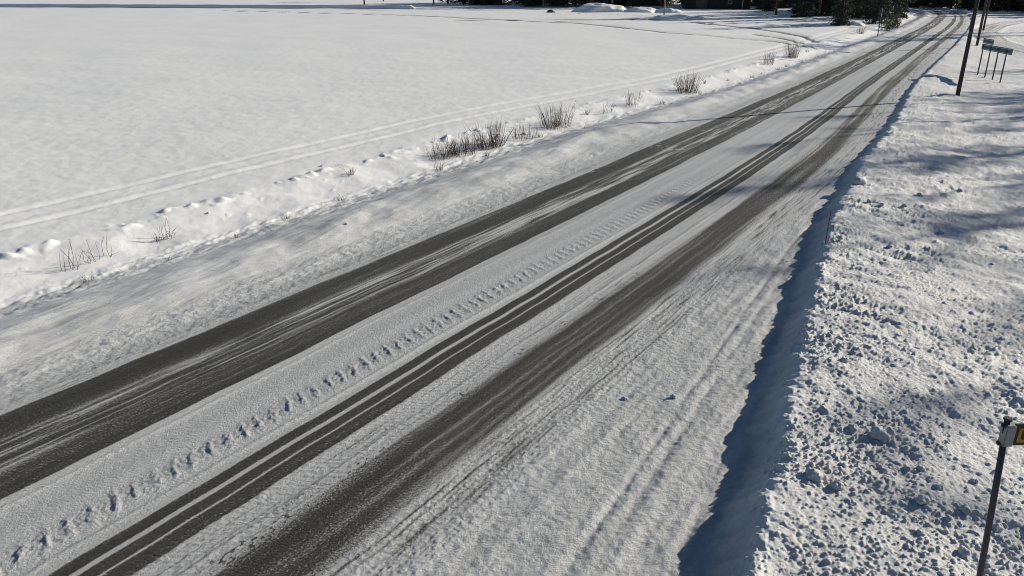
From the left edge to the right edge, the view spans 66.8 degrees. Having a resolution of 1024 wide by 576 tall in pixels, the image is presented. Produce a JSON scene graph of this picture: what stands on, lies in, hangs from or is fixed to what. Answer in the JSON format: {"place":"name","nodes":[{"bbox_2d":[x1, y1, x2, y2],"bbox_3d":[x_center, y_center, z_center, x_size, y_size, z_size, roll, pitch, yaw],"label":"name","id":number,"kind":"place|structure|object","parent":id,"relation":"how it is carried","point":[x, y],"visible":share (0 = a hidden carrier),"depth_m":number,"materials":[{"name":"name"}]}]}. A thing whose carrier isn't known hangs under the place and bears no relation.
{"place":"outdoors","nodes":[
{"label":"outdoors","id":0,"kind":"place"},
{"bbox_2d":[0,0,916,307],"bbox_3d":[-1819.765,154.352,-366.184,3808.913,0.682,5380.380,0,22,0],"label":"snow field","id":1,"kind":"structure","parent":0,"point":[126,132],"depth_m":47.01,"materials":[{"name":"snow"}]},
{"bbox_2d":[59,243,90,271],"bbox_3d":[-11.108,-0.875,19.634,0.429,0.880,0.764,14,26,31],"label":"willow bush","id":2,"kind":"object","parent":1,"relation":"on","point":[71,261],"visible":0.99,"depth_m":19.56,"materials":[{"name":"brown plant"}]},
{"bbox_2d":[82,237,111,262],"bbox_3d":[-10.732,-0.991,20.123,0.301,0.712,0.927,14,26,31],"label":"willow bush","id":3,"kind":"object","parent":1,"relation":"on","point":[98,251],"visible":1,"depth_m":20.16,"materials":[{"name":"brown plant"}]},
{"bbox_2d":[153,227,166,241],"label":"willow bush","id":4,"kind":"object","parent":1,"relation":"on","point":[159,237],"visible":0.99,"depth_m":21.68,"materials":[{"name":"brown plant"}]},
{"bbox_2d":[164,218,175,237],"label":"willow bush","id":5,"kind":"object","parent":1,"relation":"on","point":[169,231],"visible":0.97,"depth_m":21.94,"materials":[{"name":"brown plant"}]},
{"bbox_2d":[0,4,415,8],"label":"snow ridge","id":6,"kind":"structure","parent":1,"relation":"on","point":[214,6],"depth_m":173.57,"materials":[{"name":"white snow"}]},
{"bbox_2d":[426,135,464,160],"bbox_3d":[-2.737,-5.707,31.585,1.179,0.948,1.804,20,29,40],"label":"willow bush","id":7,"kind":"object","parent":1,"relation":"on","point":[441,154],"visible":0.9,"depth_m":31.50,"materials":[{"name":"brown plant"}]},
{"bbox_2d":[439,0,455,3],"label":"spruce tree","id":8,"kind":"object","parent":1,"relation":"on","point":[448,1],"visible":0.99,"depth_m":201.52,"materials":[{"name":"green plant"}]},
{"bbox_2d":[443,133,483,155],"bbox_3d":[-1.892,-5.949,32.173,1.631,0.984,1.894,14,26,31],"label":"willow bush","id":9,"kind":"object","parent":1,"relation":"on","point":[466,148],"visible":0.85,"depth_m":32.33,"materials":[{"name":"brown plant"}]},
{"bbox_2d":[464,117,514,149],"bbox_3d":[-0.784,-6.763,33.820,2.545,1.315,1.798,-14,26,-31],"label":"willow bush","id":10,"kind":"object","parent":1,"relation":"on","point":[497,139],"visible":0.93,"depth_m":33.63,"materials":[{"name":"brown plant"}]},
{"bbox_2d":[492,0,511,4],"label":"spruce tree","id":11,"kind":"object","parent":1,"relation":"on","point":[504,2],"visible":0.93,"depth_m":190.77,"materials":[{"name":"green plant"}]},
{"bbox_2d":[508,124,539,140],"bbox_3d":[0.544,-7.172,35.687,1.576,0.733,1.154,-19,29,-39],"label":"willow bush","id":12,"kind":"object","parent":1,"relation":"on","point":[522,133],"visible":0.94,"depth_m":35.59,"materials":[{"name":"brown plant"}]},
{"bbox_2d":[513,0,542,6],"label":"spruce tree","id":13,"kind":"object","parent":1,"relation":"on","point":[529,2],"visible":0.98,"depth_m":181.97,"materials":[{"name":"green plant"}]},
{"bbox_2d":[520,0,541,6],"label":"spruce tree","id":14,"kind":"object","parent":1,"relation":"on","point":[532,5],"visible":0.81,"depth_m":182.22,"materials":[{"name":"green plant"}]},
{"bbox_2d":[544,0,561,5],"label":"spruce tree","id":15,"kind":"object","parent":1,"relation":"on","point":[551,1],"visible":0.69,"depth_m":181.66,"materials":[{"name":"green plant"}]},
{"bbox_2d":[534,102,576,129],"bbox_3d":[2.240,-8.508,38.110,2.275,1.302,2.532,-4,22,-11],"label":"willow bush","id":16,"kind":"object","parent":1,"relation":"on","point":[554,124],"visible":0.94,"depth_m":38.01,"materials":[{"name":"brown plant"}]},
{"bbox_2d":[552,0,576,6],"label":"spruce tree","id":17,"kind":"object","parent":1,"relation":"on","point":[558,2],"visible":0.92,"depth_m":178.07,"materials":[{"name":"green plant"}]},
{"bbox_2d":[571,3,625,11],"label":"snow mound","id":18,"kind":"object","parent":1,"relation":"on","point":[595,7],"visible":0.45,"depth_m":153.92,"materials":[{"name":"white snow"}]},
{"bbox_2d":[588,0,611,3],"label":"spruce tree","id":19,"kind":"object","parent":1,"relation":"on","point":[604,1],"visible":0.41,"depth_m":176.96,"materials":[{"name":"green plant"}]},
{"bbox_2d":[612,0,625,5],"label":"spruce tree","id":20,"kind":"object","parent":1,"relation":"on","point":[619,3],"visible":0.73,"depth_m":184.71,"materials":[{"name":"green plant"}]},
{"bbox_2d":[624,91,639,106],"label":"willow bush","id":21,"kind":"object","parent":1,"relation":"on","point":[629,100],"visible":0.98,"depth_m":44.16,"materials":[{"name":"brown plant"}]},
{"bbox_2d":[623,7,655,12],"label":"snow mound","id":22,"kind":"object","parent":1,"relation":"on","point":[643,9],"visible":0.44,"depth_m":152.37,"materials":[{"name":"white snow"}]},
{"bbox_2d":[624,0,654,6],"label":"spruce tree","id":23,"kind":"object","parent":1,"relation":"on","point":[643,2],"visible":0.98,"depth_m":175.16,"materials":[{"name":"green plant"}]},
{"bbox_2d":[652,0,673,5],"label":"spruce tree","id":24,"kind":"object","parent":1,"relation":"on","point":[659,1],"visible":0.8,"depth_m":182.72,"materials":[{"name":"green plant"}]},
{"bbox_2d":[659,0,673,14],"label":"birch tree","id":25,"kind":"object","parent":1,"relation":"on","point":[665,1],"visible":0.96,"depth_m":130.09,"materials":[{"name":"grey plant"}]},
{"bbox_2d":[654,8,681,12],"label":"snow mound","id":26,"kind":"object","parent":1,"relation":"on","point":[669,10],"visible":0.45,"depth_m":150.88,"materials":[{"name":"white snow"}]},
{"bbox_2d":[650,14,689,19],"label":"snow mound","id":27,"kind":"object","parent":1,"relation":"on","point":[668,17],"visible":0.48,"depth_m":128.22,"materials":[{"name":"white snow"}]},
{"bbox_2d":[671,72,704,94],"bbox_3d":[11.185,-13.132,49.251,2.043,1.554,3.155,14,26,31],"label":"willow bush","id":28,"kind":"object","parent":1,"relation":"on","point":[692,81],"visible":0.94,"depth_m":49.24,"materials":[{"name":"brown plant"}]},
{"bbox_2d":[686,16,707,19],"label":"snow mound","id":29,"kind":"object","parent":1,"relation":"on","point":[696,18],"visible":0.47,"depth_m":127.55,"materials":[{"name":"white snow"}]},
{"bbox_2d":[682,0,750,8],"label":"farm shed","id":30,"kind":"structure","parent":1,"relation":"on","point":[716,4],"depth_m":168.24,"materials":[{"name":"brown wood"}]},
{"bbox_2d":[696,0,707,8],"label":"door","id":31,"kind":"structure","parent":30,"relation":"in","point":[700,4],"depth_m":168.50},
{"bbox_2d":[751,0,775,9],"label":"spruce tree","id":32,"kind":"object","parent":1,"relation":"on","point":[758,4],"visible":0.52,"depth_m":167.22,"materials":[{"name":"green plant"}]},
{"bbox_2d":[759,0,778,10],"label":"spruce tree","id":33,"kind":"object","parent":1,"relation":"on","point":[768,6],"visible":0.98,"depth_m":156.91,"materials":[{"name":"green plant"}]},
{"bbox_2d":[764,50,776,64],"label":"willow bush","id":34,"kind":"object","parent":1,"relation":"on","point":[769,58],"visible":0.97,"depth_m":64.06,"materials":[{"name":"brown plant"}]},
{"bbox_2d":[761,0,787,7],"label":"spruce tree","id":35,"kind":"object","parent":1,"relation":"on","point":[778,3],"visible":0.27,"depth_m":168.33,"materials":[{"name":"green plant"}]},
{"bbox_2d":[775,0,778,14],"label":"pine tree","id":36,"kind":"object","parent":1,"relation":"on","point":[776,8],"visible":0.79,"depth_m":141.50,"materials":[{"name":"brown plant"}]},
{"bbox_2d":[779,0,791,7],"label":"spruce tree","id":37,"kind":"object","parent":1,"relation":"on","point":[784,3],"visible":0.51,"depth_m":171.81,"materials":[{"name":"green plant"}]},
{"bbox_2d":[782,40,802,58],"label":"willow bush","id":38,"kind":"object","parent":1,"relation":"on","point":[790,55],"visible":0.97,"depth_m":69.16,"materials":[{"name":"brown plant"}]},
{"bbox_2d":[787,0,806,12],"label":"spruce tree","id":39,"kind":"object","parent":1,"relation":"on","point":[791,1],"visible":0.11,"depth_m":150.26,"materials":[{"name":"green plant"}]},
{"bbox_2d":[792,0,803,13],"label":"spruce tree","id":40,"kind":"object","parent":1,"relation":"on","point":[795,10],"visible":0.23,"depth_m":146.58,"materials":[{"name":"green plant"}]},
{"bbox_2d":[786,0,819,17],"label":"spruce tree","id":41,"kind":"object","parent":1,"relation":"on","point":[805,8],"visible":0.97,"depth_m":134.19,"materials":[{"name":"green plant"}]},
{"bbox_2d":[817,0,821,15],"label":"pine tree","id":42,"kind":"object","parent":1,"relation":"on","point":[819,5],"visible":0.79,"depth_m":137.30,"materials":[{"name":"brown plant"}]},
{"bbox_2d":[806,0,837,15],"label":"spruce tree","id":43,"kind":"object","parent":1,"relation":"on","point":[825,6],"visible":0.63,"depth_m":139.64,"materials":[{"name":"green plant"}]},
{"bbox_2d":[826,0,856,25],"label":"spruce tree","id":44,"kind":"object","parent":1,"relation":"on","point":[840,20],"visible":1,"depth_m":111.38,"materials":[{"name":"green plant"}]},
{"bbox_2d":[833,0,874,17],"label":"spruce tree","id":45,"kind":"object","parent":1,"relation":"on","point":[857,3],"visible":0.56,"depth_m":131.22,"materials":[{"name":"green plant"}]},
{"bbox_2d":[848,21,864,25],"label":"snow mound","id":46,"kind":"object","parent":1,"relation":"on","point":[855,23],"visible":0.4,"depth_m":112.74,"materials":[{"name":"white snow"}]},
{"bbox_2d":[854,23,870,33],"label":"willow bush","id":47,"kind":"object","parent":1,"relation":"on","point":[859,32],"visible":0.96,"depth_m":97.23,"materials":[{"name":"brown plant"}]},
{"bbox_2d":[855,0,879,15],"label":"spruce tree","id":48,"kind":"object","parent":1,"relation":"on","point":[865,8],"visible":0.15,"depth_m":134.31,"materials":[{"name":"green plant"}]},
{"bbox_2d":[859,0,890,18],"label":"spruce tree","id":49,"kind":"object","parent":1,"relation":"on","point":[873,7],"visible":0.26,"depth_m":128.14,"materials":[{"name":"green plant"}]},
{"bbox_2d":[862,0,903,23],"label":"spruce tree","id":50,"kind":"object","parent":1,"relation":"on","point":[883,4],"visible":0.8,"depth_m":117.12,"materials":[{"name":"green plant"}]},
{"bbox_2d":[887,14,904,23],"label":"roadside shrub","id":51,"kind":"object","parent":1,"relation":"on","point":[895,18],"visible":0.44,"depth_m":114.46,"materials":[{"name":"green plant"}]},
{"bbox_2d":[886,0,916,17],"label":"spruce tree","id":52,"kind":"object","parent":1,"relation":"on","point":[899,4],"visible":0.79,"depth_m":121.04,"materials":[{"name":"green plant"}]},
{"bbox_2d":[891,0,911,18],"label":"spruce tree","id":53,"kind":"object","parent":1,"relation":"on","point":[904,11],"visible":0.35,"depth_m":132.79,"materials":[{"name":"green plant"}]},
{"bbox_2d":[0,1,936,403],"bbox_3d":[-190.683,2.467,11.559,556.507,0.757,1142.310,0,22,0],"label":"snowy verge","id":54,"kind":"structure","parent":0,"point":[50,337],"depth_m":20.18,"materials":[{"name":"white snow"}]},
{"bbox_2d":[877,8,884,35],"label":"verge road sign","id":55,"kind":"object","parent":54,"relation":"on","point":[882,11],"visible":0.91,"depth_m":88.81,"materials":[{"name":"grey metal"}]},
{"bbox_2d":[877,17,897,30],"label":"roadside shrub","id":56,"kind":"object","parent":54,"relation":"on","point":[889,27],"visible":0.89,"depth_m":105.07,"materials":[{"name":"green plant"}]},
{"bbox_2d":[883,16,901,28],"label":"roadside shrub","id":57,"kind":"object","parent":54,"relation":"on","point":[900,21],"visible":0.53,"depth_m":109.94,"materials":[{"name":"green plant"}]},
{"bbox_2d":[0,0,970,575],"bbox_3d":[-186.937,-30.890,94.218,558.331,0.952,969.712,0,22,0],"label":"road","id":58,"kind":"structure","parent":0,"point":[444,400],"depth_m":12.99,"materials":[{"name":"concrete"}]},
{"bbox_2d":[679,0,1023,575],"bbox_3d":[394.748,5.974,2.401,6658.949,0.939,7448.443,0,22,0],"label":"roadside snow","id":59,"kind":"structure","parent":0,"point":[916,380],"depth_m":13.50,"materials":[{"name":"snow"}]},
{"bbox_2d":[805,468,823,482],"bbox_3d":[3.953,2.435,10.156,0.235,0.151,0.244,5,14,27],"label":"snow clod","id":60,"kind":"object","parent":59,"relation":"on","point":[816,475],"visible":1,"depth_m":10.08,"materials":[{"name":"white snow"}]},
{"bbox_2d":[831,480,843,489],"bbox_3d":[4.183,2.521,9.960,0.164,0.092,0.135,1,24,4],"label":"snow clod","id":61,"kind":"object","parent":59,"relation":"on","point":[837,485],"visible":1,"depth_m":9.93,"materials":[{"name":"white snow"}]},
{"bbox_2d":[841,357,849,362],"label":"snow clod","id":62,"kind":"object","parent":59,"relation":"on","point":[844,359],"visible":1,"depth_m":13.18,"materials":[{"name":"white snow"}]},
{"bbox_2d":[847,424,857,431],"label":"snow clod","id":63,"kind":"object","parent":59,"relation":"on","point":[854,427],"visible":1,"depth_m":11.32,"materials":[{"name":"white snow"}]},
{"bbox_2d":[850,176,866,184],"bbox_3d":[11.090,-3.436,24.840,0.500,0.264,0.427,-3,19,32],"label":"snow clod","id":64,"kind":"object","parent":59,"relation":"on","point":[859,180],"visible":0.96,"depth_m":24.74,"materials":[{"name":"white snow"}]},
{"bbox_2d":[866,518,875,524],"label":"snow clod","id":65,"kind":"object","parent":59,"relation":"on","point":[869,520],"visible":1,"depth_m":9.31,"materials":[{"name":"white snow"}]},
{"bbox_2d":[869,426,890,443],"bbox_3d":[5.316,2.107,11.170,0.266,0.170,0.287,-23,44,-27],"label":"snow clod","id":66,"kind":"object","parent":59,"relation":"on","point":[879,433],"visible":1,"depth_m":11.13,"materials":[{"name":"white snow"}]},
{"bbox_2d":[902,465,910,471],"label":"snow clod","id":67,"kind":"object","parent":59,"relation":"on","point":[906,468],"visible":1,"depth_m":10.47,"materials":[{"name":"white snow"}]},
{"bbox_2d":[905,495,912,501],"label":"snow clod","id":68,"kind":"object","parent":59,"relation":"on","point":[910,498],"visible":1,"depth_m":9.82,"materials":[{"name":"white snow"}]},
{"bbox_2d":[916,465,924,470],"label":"snow clod","id":69,"kind":"object","parent":59,"relation":"on","point":[920,467],"visible":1,"depth_m":10.46,"materials":[{"name":"white snow"}]},
{"bbox_2d":[908,0,933,7],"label":"spruce tree","id":70,"kind":"object","parent":59,"relation":"on","point":[917,2],"visible":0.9,"depth_m":172.06,"materials":[{"name":"green plant"}]},
{"bbox_2d":[916,529,925,536],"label":"snow clod","id":71,"kind":"object","parent":59,"relation":"on","point":[920,532],"visible":1,"depth_m":9.14,"materials":[{"name":"white snow"}]},
{"bbox_2d":[914,494,929,504],"bbox_3d":[5.161,2.652,9.748,0.195,0.109,0.160,-4,21,-42],"label":"snow clod","id":72,"kind":"object","parent":59,"relation":"on","point":[921,499],"visible":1,"depth_m":9.71,"materials":[{"name":"white snow"}]},
{"bbox_2d":[921,0,946,6],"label":"spruce tree","id":73,"kind":"object","parent":59,"relation":"on","point":[936,3],"visible":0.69,"depth_m":170.78,"materials":[{"name":"green plant"}]},
{"bbox_2d":[935,484,943,490],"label":"snow clod","id":74,"kind":"object","parent":59,"relation":"on","point":[939,487],"visible":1,"depth_m":10.05,"materials":[{"name":"white snow"}]},
{"bbox_2d":[945,514,952,520],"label":"snow clod","id":75,"kind":"object","parent":59,"relation":"on","point":[948,517],"visible":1,"depth_m":9.48,"materials":[{"name":"white snow"}]},
{"bbox_2d":[933,0,965,8],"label":"spruce tree","id":76,"kind":"object","parent":59,"relation":"on","point":[950,4],"visible":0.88,"depth_m":166.81,"materials":[{"name":"green plant"}]},
{"bbox_2d":[957,546,970,556],"bbox_3d":[5.227,3.036,8.971,0.138,0.088,0.143,-2,32,-17],"label":"snow clod","id":77,"kind":"object","parent":59,"relation":"on","point":[963,551],"visible":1,"depth_m":8.95,"materials":[{"name":"white snow"}]},
{"bbox_2d":[958,504,971,514],"bbox_3d":[5.646,2.747,9.637,0.151,0.097,0.164,15,23,-6],"label":"snow clod","id":78,"kind":"object","parent":59,"relation":"on","point":[965,509],"visible":1,"depth_m":9.62,"materials":[{"name":"white snow"}]},
{"bbox_2d":[955,0,979,95],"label":"utility pole","id":79,"kind":"object","parent":59,"relation":"on","point":[966,53],"visible":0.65,"depth_m":43.65,"materials":[{"name":"brown wood"}]},
{"bbox_2d":[959,0,980,9],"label":"spruce tree","id":80,"kind":"object","parent":59,"relation":"on","point":[970,7],"visible":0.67,"depth_m":162.80,"materials":[{"name":"green plant"}]},
{"bbox_2d":[968,348,976,353],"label":"snow clod","id":81,"kind":"object","parent":59,"relation":"on","point":[971,351],"visible":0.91,"depth_m":14.08,"materials":[{"name":"white snow"}]},
{"bbox_2d":[970,478,977,483],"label":"snow clod","id":82,"kind":"object","parent":59,"relation":"on","point":[973,480],"visible":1,"depth_m":10.26,"materials":[{"name":"white snow"}]},
{"bbox_2d":[976,0,987,45],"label":"utility pole","id":83,"kind":"object","parent":59,"relation":"on","point":[981,24],"visible":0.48,"depth_m":75.85,"materials":[{"name":"brown wood"}]},
{"bbox_2d":[967,0,1000,10],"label":"spruce tree","id":84,"kind":"object","parent":59,"relation":"on","point":[982,2],"visible":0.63,"depth_m":159.01,"materials":[{"name":"green plant"}]},
{"bbox_2d":[982,0,990,29],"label":"utility pole","id":85,"kind":"object","parent":59,"relation":"on","point":[985,19],"visible":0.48,"depth_m":98.48,"materials":[{"name":"brown wood"}]},
{"bbox_2d":[977,38,1012,82],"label":"mailboxes","id":86,"kind":"object","parent":59,"relation":"on","point":[991,47],"visible":0.92,"depth_m":52.60,"materials":[{"name":"grey metal"}]},
{"bbox_2d":[992,523,1003,532],"bbox_3d":[5.851,2.904,9.378,0.149,0.096,0.161,27,45,33],"label":"snow clod","id":87,"kind":"object","parent":59,"relation":"on","point":[998,527],"visible":0.84,"depth_m":9.36,"materials":[{"name":"white snow"}]},
{"bbox_2d":[976,416,1023,575],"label":"bus stop sign","id":88,"kind":"object","parent":59,"relation":"on","point":[1011,433],"visible":1,"depth_m":7.24,"materials":[{"name":"metal"}]}
]}

